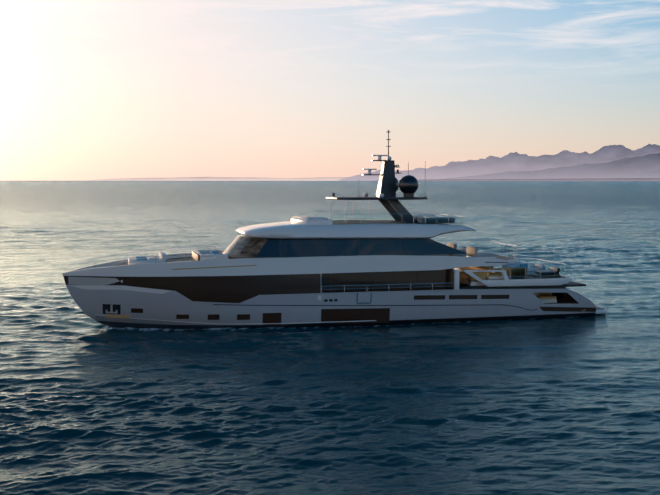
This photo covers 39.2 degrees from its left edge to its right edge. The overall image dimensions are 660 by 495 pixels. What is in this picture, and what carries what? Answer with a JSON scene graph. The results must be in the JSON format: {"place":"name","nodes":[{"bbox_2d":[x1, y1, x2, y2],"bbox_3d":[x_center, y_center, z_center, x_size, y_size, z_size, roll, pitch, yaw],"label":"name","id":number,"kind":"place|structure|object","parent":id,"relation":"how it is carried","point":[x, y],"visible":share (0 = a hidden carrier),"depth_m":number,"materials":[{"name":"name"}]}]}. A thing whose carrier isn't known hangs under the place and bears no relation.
{"place":"outdoors","nodes":[
{"label":"outdoors","id":0,"kind":"place"},
{"bbox_2d":[87,177,347,180],"bbox_3d":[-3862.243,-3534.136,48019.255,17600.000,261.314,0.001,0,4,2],"label":"land","id":1,"kind":"structure","parent":0,"point":[232,179],"depth_m":48070.69,"materials":[{"name":"grey"}]},
{"bbox_2d":[0,194,659,494],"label":"sea","id":2,"kind":"structure","parent":0,"point":[534,406],"depth_m":47.12,"materials":[{"name":"liquid"}]},
{"bbox_2d":[64,280,595,323],"bbox_3d":[0.369,3.166,67.671,38.210,3.500,7.893,-1,4,-14],"label":"hull","id":3,"kind":"object","parent":2,"relation":"on","point":[169,305],"visible":0.71,"depth_m":63.40,"materials":[{"name":"white paint"}]},
{"bbox_2d":[68,277,122,285],"bbox_3d":[-16.085,2.199,63.581,3.560,0.540,4.289,-1,4,-14],"label":"bow panel","id":4,"kind":"object","parent":3,"relation":"on","point":[87,281],"visible":0.75,"depth_m":62.44,"materials":[{"name":"grey"}]},
{"bbox_2d":[103,304,120,313],"bbox_3d":[-15.084,4.096,63.963,1.260,0.740,3.271,-1,4,-14],"label":"anchor pocket","id":5,"kind":"object","parent":3,"relation":"attached to","point":[115,307],"visible":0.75,"depth_m":62.80,"materials":[{"name":"black metal"}]},
{"bbox_2d":[106,314,128,317],"bbox_3d":[-14.685,4.603,64.097,1.500,0.230,3.058,-1,4,-14],"label":"anchor plate","id":6,"kind":"object","parent":3,"relation":"attached to","point":[117,316],"visible":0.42,"depth_m":63.03,"materials":[{"name":"silver metal"}]},
{"bbox_2d":[66,283,170,293],"bbox_3d":[-14.637,2.541,63.959,7.100,0.789,6.312,-1,4,-14],"label":"hull knuckle","id":7,"kind":"object","parent":3,"relation":"attached to","point":[120,287],"visible":0.56,"depth_m":62.07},
{"bbox_2d":[131,308,142,312],"bbox_3d":[-13.461,4.128,64.362,0.780,0.320,4.242,-1,4,-14],"label":"porthole","id":8,"kind":"object","parent":3,"relation":"on","point":[136,310],"visible":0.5,"depth_m":62.53,"materials":[{"name":"black glass"}]},
{"bbox_2d":[176,314,188,318],"bbox_3d":[-10.576,4.466,65.091,0.840,0.320,5.946,-1,4,-14],"label":"porthole","id":9,"kind":"object","parent":3,"relation":"on","point":[178,316],"visible":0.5,"depth_m":62.39,"materials":[{"name":"black glass"}]},
{"bbox_2d":[63,274,320,302],"bbox_3d":[-9.881,2.563,65.123,17.110,1.930,7.900,-1,4,-14],"label":"black hull band","id":10,"kind":"object","parent":3,"relation":"attached to","point":[230,289],"visible":0.65,"depth_m":62.03,"materials":[{"name":"black glass"}]},
{"bbox_2d":[208,314,219,319],"bbox_3d":[-8.613,4.456,65.570,0.780,0.390,6.877,-1,4,-14],"label":"porthole","id":11,"kind":"object","parent":3,"relation":"on","point":[213,316],"visible":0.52,"depth_m":62.37,"materials":[{"name":"black glass"}]},
{"bbox_2d":[95,314,375,323],"bbox_3d":[-6.913,4.708,66.004,19.000,0.646,7.518,-1,4,-14],"label":"boot stripe","id":12,"kind":"object","parent":3,"relation":"attached to","point":[253,323],"visible":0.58,"depth_m":62.98,"materials":[{"name":"white paint"}]},
{"bbox_2d":[237,314,249,319],"bbox_3d":[-6.689,4.442,66.039,0.880,0.390,7.446,-1,4,-14],"label":"porthole","id":13,"kind":"object","parent":3,"relation":"attached to","point":[243,316],"visible":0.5,"depth_m":62.52,"materials":[{"name":"black glass"}]},
{"bbox_2d":[262,313,280,324],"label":"hull window","id":14,"kind":"structure","parent":3,"relation":"on","point":[271,317],"depth_m":62.86,"materials":[{"name":"black glass"}]},
{"bbox_2d":[62,255,509,276],"bbox_3d":[-3.114,1.003,66.664,31.040,1.300,7.900,-1,4,-14],"label":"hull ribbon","id":15,"kind":"object","parent":3,"relation":"on","point":[321,265],"visible":0.67,"depth_m":62.81,"materials":[{"name":"white paint"}]},
{"bbox_2d":[65,250,239,272],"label":"foredeck","id":16,"kind":"object","parent":15,"relation":"attached to","point":[125,261],"visible":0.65,"depth_m":65.59,"materials":[{"name":"white paint"}]},
{"bbox_2d":[64,246,210,271],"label":"foredeck rails","id":17,"kind":"object","parent":16,"relation":"attached to","point":[123,258],"visible":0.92,"depth_m":63.03,"materials":[{"name":"silver metal"}]},
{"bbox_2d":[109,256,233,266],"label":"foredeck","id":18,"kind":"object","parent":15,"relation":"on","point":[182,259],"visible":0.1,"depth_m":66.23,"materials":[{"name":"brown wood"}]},
{"bbox_2d":[172,265,256,269],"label":"bulwark trim","id":19,"kind":"structure","parent":15,"relation":"attached to","point":[214,267],"depth_m":61.68,"materials":[{"name":"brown paint"}]},
{"bbox_2d":[563,293,579,301],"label":"staircase","id":20,"kind":"structure","parent":15,"relation":"attached to","point":[567,296],"depth_m":72.06,"materials":[{"name":"brown wood"}]},
{"bbox_2d":[321,308,389,323],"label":"hull window","id":21,"kind":"structure","parent":3,"relation":"in","point":[364,315],"depth_m":64.23,"materials":[{"name":"black glass"}]},
{"bbox_2d":[213,304,536,310],"bbox_3d":[2.803,3.934,68.321,23.600,1.185,7.750,-1,4,-14],"label":"hull groove","id":22,"kind":"object","parent":3,"relation":"on","point":[361,305],"visible":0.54,"depth_m":64.13},
{"bbox_2d":[322,283,453,291],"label":"walkway rails","id":23,"kind":"object","parent":3,"relation":"on","point":[390,284],"visible":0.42,"depth_m":64.64,"materials":[{"name":"silver metal"}]},
{"bbox_2d":[414,295,444,299],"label":"hull window","id":24,"kind":"structure","parent":3,"relation":"on","point":[429,297],"depth_m":65.29,"materials":[{"name":"black glass"}]},
{"bbox_2d":[336,288,564,292],"bbox_3d":[8.632,3.486,69.713,21.000,1.638,7.892,-1,4,-14],"label":"hull top cap","id":25,"kind":"object","parent":3,"relation":"on","point":[409,290],"visible":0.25,"depth_m":64.72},
{"bbox_2d":[449,295,476,298],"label":"hull window","id":26,"kind":"structure","parent":3,"relation":"on","point":[462,296],"depth_m":65.89,"materials":[{"name":"black glass"}]},
{"bbox_2d":[481,295,508,298],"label":"hull slot","id":27,"kind":"object","parent":3,"relation":"on","point":[494,296],"visible":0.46,"depth_m":66.49,"materials":[{"name":"black glass"}]},
{"bbox_2d":[95,312,594,324],"bbox_3d":[1.370,4.587,68.019,36.050,0.636,7.482,-1,4,-14],"label":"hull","id":28,"kind":"object","parent":2,"relation":"on","point":[105,318],"visible":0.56,"depth_m":63.04,"materials":[{"name":"paint"}]},
{"bbox_2d":[540,307,595,311],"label":"stern stripe","id":29,"kind":"object","parent":28,"relation":"on","point":[572,309],"visible":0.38,"depth_m":68.22,"materials":[{"name":"black paint"}]},
{"bbox_2d":[97,313,595,328],"bbox_3d":[0.369,3.695,67.710,38.210,4.560,7.460,-1,4,-14],"label":"hull bottom","id":30,"kind":"object","parent":2,"relation":"on","point":[132,325],"visible":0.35,"depth_m":64.19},
{"bbox_2d":[596,306,606,313],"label":"swim platform","id":31,"kind":"structure","parent":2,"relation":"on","point":[601,311],"depth_m":69.27,"materials":[{"name":"white paint"}]},
{"bbox_2d":[0,181,659,193],"bbox_3d":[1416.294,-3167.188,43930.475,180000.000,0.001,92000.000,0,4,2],"label":"sea","id":32,"kind":"structure","parent":0,"point":[323,187],"depth_m":1371.05,"materials":[{"name":"liquid"}]},
{"bbox_2d":[0,0,659,180],"label":"sky","id":33,"kind":"structure","parent":0,"point":[90,89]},
{"bbox_2d":[233,254,507,260],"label":"deck floor","id":34,"kind":"structure","parent":0,"point":[316,256],"depth_m":70.27,"materials":[{"name":"brown wood"}]},
{"bbox_2d":[222,235,466,256],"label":"window","id":35,"kind":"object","parent":34,"relation":"on","point":[243,246],"visible":0.76,"depth_m":64.21,"materials":[{"name":"black glass"}]},
{"bbox_2d":[279,239,400,256],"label":"house mullions","id":36,"kind":"object","parent":35,"relation":"attached to","point":[280,249],"visible":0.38,"depth_m":63.36,"materials":[{"name":"metal"}]},
{"bbox_2d":[236,221,475,238],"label":"roof","id":37,"kind":"structure","parent":35,"relation":"on","point":[283,230],"depth_m":64.19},
{"bbox_2d":[291,217,331,224],"bbox_3d":[-1.594,-1.876,66.827,2.050,0.400,6.589,-1,4,-14],"label":"sun deck coaming","id":38,"kind":"object","parent":37,"relation":"on","point":[309,222],"visible":0.69,"depth_m":64.00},
{"bbox_2d":[293,216,328,219],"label":"sun deck pad","id":39,"kind":"object","parent":38,"relation":"on","point":[310,218],"visible":1,"depth_m":65.98,"materials":[{"name":"white fabric"}]},
{"bbox_2d":[312,211,464,225],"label":"glass railing","id":40,"kind":"object","parent":37,"relation":"on","point":[340,218],"visible":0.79,"depth_m":65.36,"materials":[{"name":"clear glass"}]},
{"bbox_2d":[324,210,464,224],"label":"sun deck rails","id":41,"kind":"object","parent":37,"relation":"on","point":[395,213],"visible":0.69,"depth_m":65.48,"materials":[{"name":"silver metal"}]},
{"bbox_2d":[231,255,493,258],"bbox_3d":[2.560,0.582,68.020,19.300,0.659,7.900,-1,4,-14],"label":"bulwark","id":42,"kind":"object","parent":34,"relation":"on","point":[366,255],"visible":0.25,"depth_m":64.83,"materials":[{"name":"white paint"}]},
{"bbox_2d":[326,196,426,199],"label":"hardtop","id":43,"kind":"object","parent":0,"point":[378,198],"visible":0.92,"depth_m":65.96,"materials":[{"name":"black metal"}]},
{"bbox_2d":[331,199,368,219],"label":"hardtop poles","id":44,"kind":"object","parent":43,"relation":"attached to","point":[344,208],"visible":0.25,"depth_m":69.22,"materials":[{"name":"grey metal"}]},
{"bbox_2d":[358,130,408,197],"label":"mast","id":45,"kind":"object","parent":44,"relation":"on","point":[386,187],"visible":0.9,"depth_m":67.71,"materials":[{"name":"metal"}]},
{"bbox_2d":[363,155,387,173],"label":"radars","id":46,"kind":"object","parent":45,"relation":"on","point":[379,158],"visible":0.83,"depth_m":67.63,"materials":[{"name":"white paint"}]},
{"bbox_2d":[379,200,410,214],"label":"mast legs","id":47,"kind":"object","parent":44,"relation":"attached to","point":[393,206],"visible":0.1,"depth_m":67.10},
{"bbox_2d":[364,156,391,197],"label":"domes","id":48,"kind":"structure","parent":43,"relation":"on","point":[381,195],"depth_m":67.81,"materials":[{"name":"white paint"}]},
{"bbox_2d":[395,175,418,196],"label":"satellite dome","id":49,"kind":"structure","parent":43,"relation":"on","point":[408,185],"depth_m":66.59,"materials":[{"name":"black plastic"}]},
{"bbox_2d":[333,223,452,224],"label":"sun deck floor","id":50,"kind":"structure","parent":0,"point":[394,223],"depth_m":65.17,"materials":[{"name":"white wood"}]},
{"bbox_2d":[339,144,659,180],"bbox_3d":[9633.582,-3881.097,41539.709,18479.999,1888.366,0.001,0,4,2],"label":"mountains","id":51,"kind":"structure","parent":0,"point":[514,162],"depth_m":41585.30,"materials":[{"name":"grey"}]},
{"bbox_2d":[453,272,565,280],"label":"terrace floor","id":52,"kind":"structure","parent":0,"point":[463,276],"depth_m":68.47,"materials":[{"name":"brown wood"}]},
{"bbox_2d":[192,251,499,272],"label":"teak furniture","id":53,"kind":"object","parent":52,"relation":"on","point":[195,256],"visible":0.44,"depth_m":65.43,"materials":[{"name":"brown wood"}]},
{"bbox_2d":[449,252,509,285],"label":"sofa bases","id":54,"kind":"object","parent":52,"relation":"on","point":[476,283],"visible":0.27,"depth_m":67.08,"materials":[{"name":"white paint"}]},
{"bbox_2d":[128,243,544,267],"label":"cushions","id":55,"kind":"object","parent":54,"relation":"on","point":[161,257],"depth_m":65.24,"materials":[{"name":"beige fabric"}]},
{"bbox_2d":[136,251,527,265],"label":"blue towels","id":56,"kind":"object","parent":55,"relation":"on","point":[216,252],"visible":0.71,"depth_m":63.75,"materials":[{"name":"blue fabric"}]},
{"bbox_2d":[453,266,509,281],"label":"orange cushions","id":57,"kind":"object","parent":54,"relation":"on","point":[482,275],"visible":0.38,"depth_m":67.14,"materials":[{"name":"brown fabric"}]},
{"bbox_2d":[510,257,564,278],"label":"terrace rails","id":58,"kind":"object","parent":52,"relation":"on","point":[528,266],"visible":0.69,"depth_m":67.61,"materials":[{"name":"silver metal"}]},
{"bbox_2d":[494,258,564,278],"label":"glass panel","id":59,"kind":"object","parent":58,"relation":"attached to","point":[546,271],"visible":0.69,"depth_m":67.54,"materials":[{"name":"clear glass"}]},
{"bbox_2d":[376,178,659,180],"bbox_3d":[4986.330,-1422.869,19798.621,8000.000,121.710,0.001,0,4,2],"label":"coast strip","id":60,"kind":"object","parent":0,"point":[620,179],"visible":0.33,"depth_m":19801.32,"materials":[{"name":"purple"}]},
{"bbox_2d":[444,153,659,178],"bbox_3d":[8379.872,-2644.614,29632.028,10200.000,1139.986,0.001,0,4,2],"label":"mountains","id":61,"kind":"structure","parent":0,"point":[633,165],"depth_m":29646.95,"materials":[{"name":"grey"}]},
{"bbox_2d":[544,298,585,310],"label":"deck floor","id":62,"kind":"structure","parent":0,"point":[563,301],"depth_m":69.30,"materials":[{"name":"brown wood"}]},
{"bbox_2d":[541,300,556,302],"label":"sofa","id":63,"kind":"object","parent":62,"relation":"on","point":[549,301],"visible":0.23,"depth_m":68.95,"materials":[{"name":"white fabric"}]},
{"bbox_2d":[533,293,555,299],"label":"white beach cushions","id":64,"kind":"object","parent":63,"relation":"on","point":[536,294],"visible":0.12,"depth_m":69.01,"materials":[{"name":"white fabric"}]},
{"bbox_2d":[536,293,555,297],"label":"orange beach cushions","id":65,"kind":"object","parent":64,"relation":"on","point":[545,295],"visible":0.56,"depth_m":69.05,"materials":[{"name":"brown fabric"}]},
{"bbox_2d":[525,281,585,298],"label":"beach walls","id":66,"kind":"structure","parent":62,"relation":"on","point":[569,284],"depth_m":68.33,"materials":[{"name":"white"}]},
{"bbox_2d":[532,289,579,302],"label":"hull panel","id":67,"kind":"object","parent":62,"relation":"on","point":[575,295],"visible":0.67,"depth_m":67.77,"materials":[{"name":"white paint"}]},
{"bbox_2d":[614,170,659,177],"bbox_3d":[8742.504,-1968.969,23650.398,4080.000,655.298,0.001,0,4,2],"label":"mountains","id":68,"kind":"structure","parent":0,"point":[654,174],"depth_m":23681.07,"materials":[{"name":"purple stone"}]},
{"label":"main deck floor","id":69,"kind":"structure","parent":0,"visible":0},
{"bbox_2d":[321,268,452,292],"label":"window","id":70,"kind":"structure","parent":69,"relation":"on","point":[340,281],"depth_m":65.48,"materials":[{"name":"black glass"}]},
{"bbox_2d":[331,271,417,292],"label":"deck mullions","id":71,"kind":"object","parent":70,"relation":"attached to","point":[375,281],"visible":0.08,"depth_m":65.25,"materials":[{"name":"metal"}]},
{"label":"upper deck underside","id":72,"kind":"object","parent":70,"relation":"on","visible":0},
{"bbox_2d":[508,259,517,263],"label":"aft slab","id":73,"kind":"structure","parent":72,"relation":"on","point":[513,261],"depth_m":67.24,"materials":[{"name":"white paint"}]},
{"bbox_2d":[464,255,515,259],"bbox_3d":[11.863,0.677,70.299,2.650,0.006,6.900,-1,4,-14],"label":"sofa","id":74,"kind":"object","parent":73,"relation":"on","point":[501,257],"visible":0.27,"depth_m":69.29,"materials":[{"name":"beige fabric"}]},
{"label":"upper aft rails","id":75,"kind":"object","parent":73,"relation":"on","visible":0},
{"bbox_2d":[471,242,516,258],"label":"aft rail glass","id":76,"kind":"object","parent":75,"relation":"attached to","point":[509,252],"visible":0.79,"depth_m":71.61,"materials":[{"name":"clear glass"}]},
{"bbox_2d":[318,269,458,299],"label":"deck pillars","id":77,"kind":"structure","parent":69,"relation":"on","point":[456,278],"depth_m":65.66,"materials":[{"name":"white metal"}]},
{"bbox_2d":[453,280,565,288],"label":"deck","id":78,"kind":"structure","parent":69,"relation":"on","point":[463,285],"depth_m":67.11,"materials":[{"name":"white"}]},
{"bbox_2d":[462,270,571,286],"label":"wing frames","id":79,"kind":"structure","parent":78,"relation":"on","point":[506,281],"depth_m":66.72,"materials":[{"name":"white paint"}]}
]}

